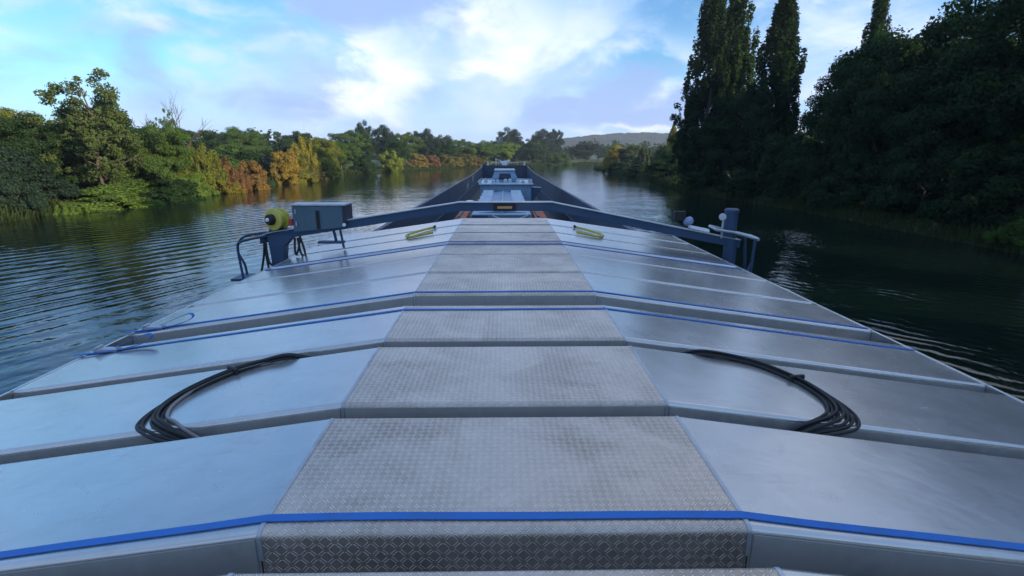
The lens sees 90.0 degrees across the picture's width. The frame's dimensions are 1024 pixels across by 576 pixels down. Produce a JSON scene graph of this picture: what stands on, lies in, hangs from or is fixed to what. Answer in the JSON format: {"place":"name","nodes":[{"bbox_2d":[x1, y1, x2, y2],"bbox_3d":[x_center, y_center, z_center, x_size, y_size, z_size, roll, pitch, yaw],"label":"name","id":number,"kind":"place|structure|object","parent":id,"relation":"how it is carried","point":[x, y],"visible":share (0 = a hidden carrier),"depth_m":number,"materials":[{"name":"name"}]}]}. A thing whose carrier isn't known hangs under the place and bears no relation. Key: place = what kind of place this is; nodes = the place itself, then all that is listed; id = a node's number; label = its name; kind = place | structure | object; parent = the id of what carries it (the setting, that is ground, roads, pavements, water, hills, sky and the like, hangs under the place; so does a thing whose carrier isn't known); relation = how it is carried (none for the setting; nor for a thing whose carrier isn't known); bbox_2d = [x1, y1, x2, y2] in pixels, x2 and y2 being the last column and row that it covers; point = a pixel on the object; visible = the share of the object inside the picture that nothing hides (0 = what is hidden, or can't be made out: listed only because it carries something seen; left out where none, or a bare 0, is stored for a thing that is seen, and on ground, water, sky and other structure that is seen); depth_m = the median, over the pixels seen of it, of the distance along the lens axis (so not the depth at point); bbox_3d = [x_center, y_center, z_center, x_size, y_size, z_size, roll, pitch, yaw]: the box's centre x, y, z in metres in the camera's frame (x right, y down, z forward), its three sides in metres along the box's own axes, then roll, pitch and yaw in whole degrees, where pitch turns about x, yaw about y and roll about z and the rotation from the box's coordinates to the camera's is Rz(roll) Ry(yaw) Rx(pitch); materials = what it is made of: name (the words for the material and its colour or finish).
{"place":"outdoors","nodes":[
{"label":"outdoors","id":0,"kind":"place"},
{"bbox_2d":[0,0,1017,148],"label":"sky","id":1,"kind":"structure","parent":0,"point":[470,70],"materials":[{"name":"blue"}]},
{"bbox_2d":[0,158,1023,254],"bbox_3d":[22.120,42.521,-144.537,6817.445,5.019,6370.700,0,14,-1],"label":"ground","id":2,"kind":"structure","parent":0,"point":[84,185],"depth_m":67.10,"materials":[{"name":"green plant"}]},
{"bbox_2d":[0,159,48,209],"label":"dark bush","id":3,"kind":"object","parent":2,"relation":"on","point":[11,183],"visible":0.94,"depth_m":47.55,"materials":[{"name":"green plant"}]},
{"bbox_2d":[0,146,53,198],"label":"olive bush","id":4,"kind":"object","parent":2,"relation":"on","point":[30,172],"visible":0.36,"depth_m":50.83,"materials":[{"name":"green plant"}]},
{"bbox_2d":[0,107,64,165],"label":"olive tree","id":5,"kind":"object","parent":2,"relation":"on","point":[13,115],"visible":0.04,"depth_m":61.27,"materials":[{"name":"green plant"}]},
{"bbox_2d":[0,115,95,189],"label":"round tree","id":6,"kind":"object","parent":2,"relation":"on","point":[23,131],"visible":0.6,"depth_m":57.01,"materials":[{"name":"green plant"}]},
{"bbox_2d":[23,163,81,198],"bbox_3d":[-50.232,-11.217,54.166,8.880,3.956,6.330,2,15,8],"label":"undergrowth bush","id":7,"kind":"object","parent":2,"relation":"on","point":[66,189],"visible":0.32,"depth_m":54.19,"materials":[{"name":"green plant"}]},
{"bbox_2d":[53,201,82,214],"bbox_3d":[-44.560,-7.748,51.120,2.935,1.956,2.874,-1,15,-6],"label":"reed clump","id":8,"kind":"object","parent":2,"relation":"on","point":[63,208],"visible":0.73,"depth_m":50.59,"materials":[{"name":"green plant"}]},
{"bbox_2d":[24,67,146,185],"bbox_3d":[-47.582,-17.257,58.213,10.563,15.112,10.686,12,19,40],"label":"tall tree","id":9,"kind":"object","parent":2,"relation":"on","point":[111,139],"visible":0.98,"depth_m":57.98,"materials":[{"name":"green plant"}]},
{"bbox_2d":[45,95,164,186],"bbox_3d":[-49.932,-17.355,62.562,12.444,12.459,11.635,0,14,-1],"label":"round tree","id":10,"kind":"object","parent":2,"relation":"on","point":[61,109],"visible":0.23,"depth_m":61.56,"materials":[{"name":"green plant"}]},
{"bbox_2d":[69,183,167,211],"bbox_3d":[-44.857,-9.953,57.171,8.638,3.268,11.582,-1,15,-6],"label":"bush","id":11,"kind":"object","parent":2,"relation":"on","point":[109,194],"visible":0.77,"depth_m":55.52,"materials":[{"name":"green plant"}]},
{"bbox_2d":[88,160,157,188],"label":"undergrowth bush","id":12,"kind":"object","parent":2,"relation":"on","point":[135,180],"visible":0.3,"depth_m":66.79,"materials":[{"name":"green plant"}]},
{"bbox_2d":[127,120,195,181],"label":"round tree","id":13,"kind":"object","parent":2,"relation":"on","point":[157,165],"visible":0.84,"depth_m":67.12,"materials":[{"name":"green plant"}]},
{"bbox_2d":[143,178,206,201],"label":"dark bush","id":14,"kind":"object","parent":2,"relation":"on","point":[168,190],"visible":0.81,"depth_m":65.75,"materials":[{"name":"green plant"}]},
{"bbox_2d":[144,91,208,181],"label":"bare tree","id":15,"kind":"object","parent":2,"relation":"on","point":[171,114],"visible":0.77,"depth_m":68.01,"materials":[{"name":"brown plant"}]},
{"bbox_2d":[173,128,221,148],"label":"back tree","id":16,"kind":"object","parent":2,"relation":"on","point":[210,143],"visible":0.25,"depth_m":141.17,"materials":[{"name":"green plant"}]},
{"bbox_2d":[175,172,220,196],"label":"green bush","id":17,"kind":"object","parent":2,"relation":"on","point":[204,188],"visible":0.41,"depth_m":72.57,"materials":[{"name":"green plant"}]},
{"bbox_2d":[186,141,227,189],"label":"olive scrub","id":18,"kind":"object","parent":2,"relation":"on","point":[209,166],"visible":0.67,"depth_m":76.67,"materials":[{"name":"green plant"}]},
{"bbox_2d":[209,144,240,158],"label":"undergrowth bush","id":19,"kind":"object","parent":2,"relation":"on","point":[231,149],"visible":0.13,"depth_m":113.70,"materials":[{"name":"green plant"}]},
{"bbox_2d":[212,157,252,191],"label":"red bush","id":20,"kind":"object","parent":2,"relation":"on","point":[235,176],"visible":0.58,"depth_m":80.82,"materials":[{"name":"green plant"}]},
{"bbox_2d":[219,182,246,193],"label":"yellow bush","id":21,"kind":"object","parent":2,"relation":"on","point":[233,188],"visible":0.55,"depth_m":79.40,"materials":[{"name":"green plant"}]},
{"bbox_2d":[212,126,272,155],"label":"back tree","id":22,"kind":"object","parent":2,"relation":"on","point":[242,139],"visible":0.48,"depth_m":148.94,"materials":[{"name":"green plant"}]},
{"bbox_2d":[229,149,272,175],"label":"undergrowth bush","id":23,"kind":"object","parent":2,"relation":"on","point":[247,155],"visible":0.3,"depth_m":106.68,"materials":[{"name":"green plant"}]},
{"bbox_2d":[228,128,275,157],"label":"back tree","id":24,"kind":"object","parent":2,"relation":"on","point":[265,139],"visible":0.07,"depth_m":167.88,"materials":[{"name":"green plant"}]},
{"bbox_2d":[235,160,271,190],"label":"red bush","id":25,"kind":"object","parent":2,"relation":"on","point":[255,174],"visible":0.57,"depth_m":86.44,"materials":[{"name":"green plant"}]},
{"bbox_2d":[268,149,306,184],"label":"willow bush","id":26,"kind":"object","parent":2,"relation":"on","point":[283,165],"visible":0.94,"depth_m":104.09,"materials":[{"name":"yellow plant"}]},
{"bbox_2d":[270,131,318,150],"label":"back tree","id":27,"kind":"object","parent":2,"relation":"on","point":[284,140],"visible":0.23,"depth_m":173.53,"materials":[{"name":"green plant"}]},
{"bbox_2d":[279,155,318,183],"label":"willow bush","id":28,"kind":"object","parent":2,"relation":"on","point":[307,176],"visible":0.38,"depth_m":108.55,"materials":[{"name":"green plant"}]},
{"bbox_2d":[290,135,321,173],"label":"yellow tree","id":29,"kind":"object","parent":2,"relation":"on","point":[314,164],"visible":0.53,"depth_m":122.55,"materials":[{"name":"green plant"}]},
{"bbox_2d":[305,137,344,166],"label":"tree","id":30,"kind":"object","parent":2,"relation":"on","point":[332,150],"visible":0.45,"depth_m":142.33,"materials":[{"name":"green plant"}]},
{"bbox_2d":[312,148,341,178],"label":"tree","id":31,"kind":"object","parent":2,"relation":"on","point":[329,165],"visible":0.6,"depth_m":129.23,"materials":[{"name":"green plant"}]},
{"bbox_2d":[319,130,370,161],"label":"back tree","id":32,"kind":"object","parent":2,"relation":"on","point":[352,136],"visible":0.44,"depth_m":210.50,"materials":[{"name":"green plant"}]},
{"bbox_2d":[328,140,361,170],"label":"tree","id":33,"kind":"object","parent":2,"relation":"on","point":[346,159],"visible":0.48,"depth_m":158.40,"materials":[{"name":"green plant"}]},
{"bbox_2d":[349,153,377,173],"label":"shadow bush","id":34,"kind":"object","parent":2,"relation":"on","point":[365,163],"visible":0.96,"depth_m":168.57,"materials":[{"name":"green plant"}]},
{"bbox_2d":[355,120,377,155],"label":"back tree","id":35,"kind":"object","parent":2,"relation":"on","point":[365,132],"visible":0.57,"depth_m":219.45,"materials":[{"name":"green plant"}]},
{"bbox_2d":[370,124,398,153],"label":"back tree","id":36,"kind":"object","parent":2,"relation":"on","point":[382,135],"visible":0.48,"depth_m":224.67,"materials":[{"name":"green plant"}]},
{"bbox_2d":[377,150,404,171],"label":"bright bush","id":37,"kind":"object","parent":2,"relation":"on","point":[390,162],"visible":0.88,"depth_m":182.06,"materials":[{"name":"green plant"}]},
{"bbox_2d":[377,138,409,160],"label":"tree","id":38,"kind":"object","parent":2,"relation":"on","point":[394,145],"visible":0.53,"depth_m":196.14,"materials":[{"name":"green plant"}]},
{"bbox_2d":[394,132,424,163],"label":"back tree","id":39,"kind":"object","parent":2,"relation":"on","point":[407,137],"visible":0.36,"depth_m":235.72,"materials":[{"name":"green plant"}]},
{"bbox_2d":[404,153,429,167],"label":"bush","id":40,"kind":"object","parent":2,"relation":"on","point":[417,160],"visible":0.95,"depth_m":209.52,"materials":[{"name":"brown plant"}]},
{"bbox_2d":[409,128,441,158],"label":"back tree","id":41,"kind":"object","parent":2,"relation":"on","point":[430,143],"visible":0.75,"depth_m":241.09,"materials":[{"name":"green plant"}]},
{"bbox_2d":[433,134,457,156],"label":"back tree","id":42,"kind":"object","parent":2,"relation":"on","point":[447,145],"visible":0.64,"depth_m":255.25,"materials":[{"name":"green plant"}]},
{"bbox_2d":[438,154,455,166],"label":"bush","id":43,"kind":"object","parent":2,"relation":"on","point":[444,160],"visible":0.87,"depth_m":234.08,"materials":[{"name":"green plant"}]},
{"bbox_2d":[452,139,478,158],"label":"back tree","id":44,"kind":"object","parent":2,"relation":"on","point":[467,147],"visible":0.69,"depth_m":271.06,"materials":[{"name":"green plant"}]},
{"bbox_2d":[471,140,499,158],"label":"back tree","id":45,"kind":"object","parent":2,"relation":"on","point":[486,148],"visible":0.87,"depth_m":287.03,"materials":[{"name":"green plant"}]},
{"bbox_2d":[492,141,520,160],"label":"back tree","id":46,"kind":"object","parent":2,"relation":"on","point":[506,151],"visible":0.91,"depth_m":304.39,"materials":[{"name":"green plant"}]},
{"bbox_2d":[493,126,523,148],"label":"great tree","id":47,"kind":"object","parent":2,"relation":"on","point":[509,136],"visible":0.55,"depth_m":407.54,"materials":[{"name":"green plant"}]},
{"bbox_2d":[518,142,548,161],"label":"back tree","id":48,"kind":"object","parent":2,"relation":"on","point":[531,151],"visible":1,"depth_m":330.30,"materials":[{"name":"green plant"}]},
{"bbox_2d":[526,128,557,149],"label":"great tree","id":49,"kind":"object","parent":2,"relation":"on","point":[540,134],"visible":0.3,"depth_m":410.99,"materials":[{"name":"green plant"}]},
{"bbox_2d":[547,129,564,152],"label":"great tree","id":50,"kind":"object","parent":2,"relation":"on","point":[559,141],"visible":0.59,"depth_m":415.93,"materials":[{"name":"green plant"}]},
{"bbox_2d":[541,151,572,164],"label":"round bush","id":51,"kind":"object","parent":2,"relation":"on","point":[558,158],"visible":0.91,"depth_m":322.50,"materials":[{"name":"green plant"}]},
{"bbox_2d":[567,141,606,159],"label":"tree","id":52,"kind":"object","parent":2,"relation":"on","point":[585,150],"visible":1,"depth_m":381.68,"materials":[{"name":"green plant"}]},
{"bbox_2d":[200,126,1017,174],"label":"woodland","id":53,"kind":"object","parent":2,"relation":"on","point":[517,155],"visible":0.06,"depth_m":361.23,"materials":[{"name":"green plant"}]},
{"bbox_2d":[600,145,622,169],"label":"sunlit bush","id":54,"kind":"object","parent":2,"relation":"on","point":[611,156],"visible":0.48,"depth_m":190.01,"materials":[{"name":"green plant"}]},
{"bbox_2d":[614,144,641,166],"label":"pale bush","id":55,"kind":"object","parent":2,"relation":"on","point":[629,153],"visible":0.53,"depth_m":180.53,"materials":[{"name":"green plant"}]},
{"bbox_2d":[625,164,648,174],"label":"bank bush","id":56,"kind":"object","parent":2,"relation":"on","point":[635,169],"visible":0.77,"depth_m":144.71,"materials":[{"name":"green plant"}]},
{"bbox_2d":[631,145,654,165],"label":"pale bush","id":57,"kind":"object","parent":2,"relation":"on","point":[644,157],"visible":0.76,"depth_m":161.98,"materials":[{"name":"green plant"}]},
{"bbox_2d":[643,159,695,177],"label":"bank bush","id":58,"kind":"object","parent":2,"relation":"on","point":[661,168],"visible":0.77,"depth_m":113.31,"materials":[{"name":"green plant"}]},
{"bbox_2d":[669,85,710,182],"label":"loose tree","id":59,"kind":"object","parent":2,"relation":"on","point":[676,148],"visible":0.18,"depth_m":85.97,"materials":[{"name":"green plant"}]},
{"bbox_2d":[677,170,730,190],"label":"shore bush","id":60,"kind":"object","parent":2,"relation":"on","point":[699,180],"visible":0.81,"depth_m":75.57,"materials":[{"name":"green plant"}]},
{"bbox_2d":[676,0,735,185],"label":"poplar tree","id":61,"kind":"object","parent":2,"relation":"on","point":[714,35],"visible":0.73,"depth_m":77.70,"materials":[{"name":"green plant"}]},
{"bbox_2d":[696,0,761,176],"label":"poplar tree","id":62,"kind":"object","parent":2,"relation":"on","point":[741,58],"visible":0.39,"depth_m":76.83,"materials":[{"name":"green plant"}]},
{"bbox_2d":[686,83,777,174],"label":"tree","id":63,"kind":"object","parent":2,"relation":"on","point":[728,134],"visible":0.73,"depth_m":73.01,"materials":[{"name":"green plant"}]},
{"bbox_2d":[717,169,778,198],"bbox_3d":[31.398,-13.345,65.276,9.753,3.676,7.274,5,15,18],"label":"shore bush","id":64,"kind":"object","parent":2,"relation":"on","point":[742,179],"visible":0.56,"depth_m":63.99,"materials":[{"name":"green plant"}]},
{"bbox_2d":[734,0,807,171],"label":"poplar tree","id":65,"kind":"object","parent":2,"relation":"on","point":[784,73],"visible":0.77,"depth_m":67.06,"materials":[{"name":"green plant"}]},
{"bbox_2d":[752,129,810,196],"bbox_3d":[33.460,-15.189,63.196,10.149,8.407,7.234,-17,22,-48],"label":"shore bush","id":66,"kind":"object","parent":2,"relation":"on","point":[773,157],"visible":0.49,"depth_m":60.95,"materials":[{"name":"green plant"}]},
{"bbox_2d":[772,2,796,135],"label":"poplar tree","id":67,"kind":"object","parent":2,"relation":"on","point":[776,112],"visible":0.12,"depth_m":69.59,"materials":[{"name":"green plant"}]},
{"bbox_2d":[766,138,839,199],"bbox_3d":[32.570,-12.889,56.089,7.901,6.858,6.918,6,16,23],"label":"shore bush","id":68,"kind":"object","parent":2,"relation":"on","point":[804,168],"visible":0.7,"depth_m":54.92,"materials":[{"name":"green plant"}]},
{"bbox_2d":[797,179,840,207],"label":"shore grass","id":69,"kind":"structure","parent":2,"relation":"on","point":[802,197],"depth_m":52.18,"materials":[{"name":"green plant"}]},
{"bbox_2d":[796,45,871,166],"bbox_3d":[41.374,-20.889,63.414,13.827,16.900,12.927,-11,18,-36],"label":"tree","id":70,"kind":"object","parent":2,"relation":"on","point":[808,119],"visible":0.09,"depth_m":64.56,"materials":[{"name":"green plant"}]},
{"bbox_2d":[804,149,891,211],"bbox_3d":[32.144,-10.229,48.984,6.330,5.934,8.880,-3,15,-12],"label":"shore bush","id":71,"kind":"object","parent":2,"relation":"on","point":[850,183],"visible":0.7,"depth_m":47.81,"materials":[{"name":"green plant"}]},
{"bbox_2d":[809,25,913,150],"bbox_3d":[42.354,-19.417,57.683,14.078,18.064,13.207,1,15,5],"label":"tree","id":72,"kind":"object","parent":2,"relation":"on","point":[832,128],"visible":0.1,"depth_m":59.23,"materials":[{"name":"green plant"}]},
{"bbox_2d":[854,0,891,52],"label":"poplar tree","id":73,"kind":"object","parent":2,"relation":"on","point":[878,21],"visible":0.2,"depth_m":64.06,"materials":[{"name":"green plant"}]},
{"bbox_2d":[823,20,985,161],"bbox_3d":[37.542,-16.652,48.989,14.753,16.580,14.341,-13,19,-40],"label":"tree","id":74,"kind":"object","parent":2,"relation":"on","point":[861,92],"visible":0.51,"depth_m":48.36,"materials":[{"name":"green plant"}]},
{"bbox_2d":[864,128,967,218],"bbox_3d":[33.034,-9.046,40.924,8.534,7.149,6.365,-9,17,-32],"label":"shore bush","id":75,"kind":"object","parent":2,"relation":"on","point":[908,191],"visible":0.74,"depth_m":39.70,"materials":[{"name":"green plant"}]},
{"bbox_2d":[853,61,1023,182],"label":"tree","id":76,"kind":"object","parent":2,"relation":"on","point":[929,114],"visible":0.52,"depth_m":40.68,"materials":[{"name":"green plant"}]},
{"bbox_2d":[910,0,1022,104],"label":"tree","id":77,"kind":"object","parent":2,"relation":"on","point":[952,18],"visible":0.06,"depth_m":47.66,"materials":[{"name":"green plant"}]},
{"bbox_2d":[915,141,1023,229],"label":"shore bush","id":78,"kind":"object","parent":2,"relation":"on","point":[985,183],"visible":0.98,"depth_m":33.85,"materials":[{"name":"green plant"}]},
{"bbox_2d":[921,0,1023,174],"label":"tree","id":79,"kind":"object","parent":2,"relation":"on","point":[1009,14],"visible":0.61,"depth_m":38.46,"materials":[{"name":"green plant"}]},
{"bbox_2d":[981,219,1023,245],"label":"shore grass","id":80,"kind":"structure","parent":2,"relation":"on","point":[1015,236],"depth_m":30.94,"materials":[{"name":"green plant"}]},
{"bbox_2d":[0,164,1023,400],"bbox_3d":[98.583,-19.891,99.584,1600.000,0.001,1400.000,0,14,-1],"label":"river water","id":81,"kind":"structure","parent":0,"point":[71,286],"depth_m":27.54,"materials":[{"name":"blue liquid"}]},
{"bbox_2d":[372,158,635,305],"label":"cargo barge","id":82,"kind":"object","parent":81,"relation":"on","point":[468,188],"visible":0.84,"depth_m":44.64,"materials":[{"name":"paint"}]},
{"bbox_2d":[231,201,759,280],"bbox_3d":[-0.428,-0.835,12.273,12.505,2.450,0.665,0,14,-1],"label":"hatch crane","id":83,"kind":"object","parent":82,"relation":"on","point":[308,218],"visible":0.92,"depth_m":11.96,"materials":[{"name":"blue metal"}]},
{"bbox_2d":[10,305,987,398],"bbox_3d":[-0.080,0.721,6.059,10.060,0.898,1.725,0,14,-1],"label":"hatch cover","id":84,"kind":"object","parent":82,"relation":"on","point":[506,328],"visible":0.7,"depth_m":5.50,"materials":[{"name":"metal"}]},
{"bbox_2d":[74,307,913,355],"bbox_3d":[-0.132,0.514,6.147,10.140,0.553,0.168,0,14,-1],"label":"lashing strap","id":85,"kind":"object","parent":84,"relation":"attached to","point":[99,349],"visible":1,"depth_m":6.11,"materials":[{"name":"fabric"}]},
{"bbox_2d":[130,273,871,344],"bbox_3d":[-0.100,0.366,7.437,10.060,0.898,1.602,0,14,-1],"label":"hatch cover","id":86,"kind":"object","parent":82,"relation":"on","point":[502,282],"visible":0.69,"depth_m":7.04,"materials":[{"name":"metal"}]},
{"bbox_2d":[124,290,867,332],"bbox_3d":[-0.143,0.310,6.931,10.100,0.550,0.168,0,14,-1],"label":"lashing strap","id":87,"kind":"object","parent":86,"relation":"attached to","point":[147,327],"visible":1,"depth_m":6.90,"materials":[{"name":"fabric"}]},
{"bbox_2d":[191,254,814,306],"bbox_3d":[-0.122,-0.022,8.941,10.060,0.898,1.512,0,14,-1],"label":"hatch cover","id":88,"kind":"object","parent":82,"relation":"on","point":[569,263],"visible":0.64,"depth_m":8.67,"materials":[{"name":"metal"}]},
{"bbox_2d":[238,245,767,283],"bbox_3d":[-0.142,-0.376,10.315,10.060,0.898,1.334,0,14,-1],"label":"hatch cover","id":89,"kind":"object","parent":82,"relation":"on","point":[501,250],"visible":0.41,"depth_m":9.98,"materials":[{"name":"metal"}]},
{"bbox_2d":[266,244,741,270],"bbox_3d":[-0.147,-0.638,10.595,9.900,0.543,0.075,0,14,-1],"label":"lashing strap","id":90,"kind":"object","parent":89,"relation":"attached to","point":[501,244],"visible":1,"depth_m":10.54,"materials":[{"name":"blue fabric"}]},
{"bbox_2d":[269,233,736,268],"bbox_3d":[-0.162,-0.726,11.670,10.060,0.898,1.474,0,14,-1],"label":"hatch cover","id":91,"kind":"object","parent":82,"relation":"on","point":[519,238],"visible":0.71,"depth_m":11.39,"materials":[{"name":"metal"}]},
{"bbox_2d":[274,241,729,266],"bbox_3d":[-0.152,-0.740,10.992,9.900,0.543,0.074,0,14,-1],"label":"lashing strap","id":92,"kind":"object","parent":91,"relation":"attached to","point":[477,241],"visible":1,"depth_m":10.96,"materials":[{"name":"blue fabric"}]},
{"bbox_2d":[298,225,710,255],"bbox_3d":[-0.182,-1.094,13.098,10.060,0.898,1.484,0,14,-1],"label":"hatch cover","id":93,"kind":"object","parent":82,"relation":"on","point":[508,229],"visible":0.44,"depth_m":12.81,"materials":[{"name":"metal"}]},
{"bbox_2d":[319,218,689,245],"bbox_3d":[-0.203,-1.452,14.489,10.060,0.898,1.396,0,14,-1],"label":"hatch cover","id":94,"kind":"object","parent":82,"relation":"on","point":[508,221],"visible":0.5,"depth_m":14.26,"materials":[{"name":"metal"}]},
{"bbox_2d":[471,169,540,217],"bbox_3d":[-0.105,-5.586,34.262,4.737,4.290,20.260,0,14,-1],"label":"cargo machine","id":95,"kind":"object","parent":82,"relation":"on","point":[504,185],"visible":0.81,"depth_m":37.61,"materials":[{"name":"white paint"}]},
{"bbox_2d":[0,416,1023,575],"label":"hatch cover","id":96,"kind":"object","parent":82,"relation":"on","point":[560,464],"visible":0.98,"depth_m":2.82,"materials":[{"name":"metal"}]},
{"bbox_2d":[0,510,1023,558],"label":"lashing strap","id":97,"kind":"object","parent":96,"relation":"attached to","point":[499,516],"visible":1,"depth_m":2.59,"materials":[{"name":"blue fabric"}]},
{"bbox_2d":[0,346,1023,463],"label":"hatch cover","id":98,"kind":"object","parent":82,"relation":"on","point":[491,382],"visible":0.85,"depth_m":4.17,"materials":[{"name":"metal"}]},
{"bbox_2d":[135,353,310,442],"bbox_3d":[-2.332,0.898,4.446,1.004,0.301,1.698,3,15,12],"label":"cable coil","id":99,"kind":"object","parent":98,"relation":"on","point":[170,432],"visible":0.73,"depth_m":4.11,"materials":[{"name":"black rubber"}]},
{"bbox_2d":[680,349,860,435],"bbox_3d":[2.102,0.863,4.492,1.100,0.300,1.720,-4,15,-14],"label":"cable coil","id":100,"kind":"object","parent":98,"relation":"on","point":[830,401],"visible":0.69,"depth_m":4.16,"materials":[{"name":"black rubber"}]},
{"bbox_2d":[219,567,844,575],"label":"hatch cover","id":101,"kind":"object","parent":82,"relation":"on","point":[775,571],"visible":1,"depth_m":2.24,"materials":[{"name":"metal"}]},
{"bbox_2d":[561,132,821,157],"bbox_3d":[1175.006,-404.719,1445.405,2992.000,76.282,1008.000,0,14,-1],"label":"hill","id":102,"kind":"structure","parent":0,"point":[636,138],"depth_m":1315.89,"materials":[{"name":"green plant"}]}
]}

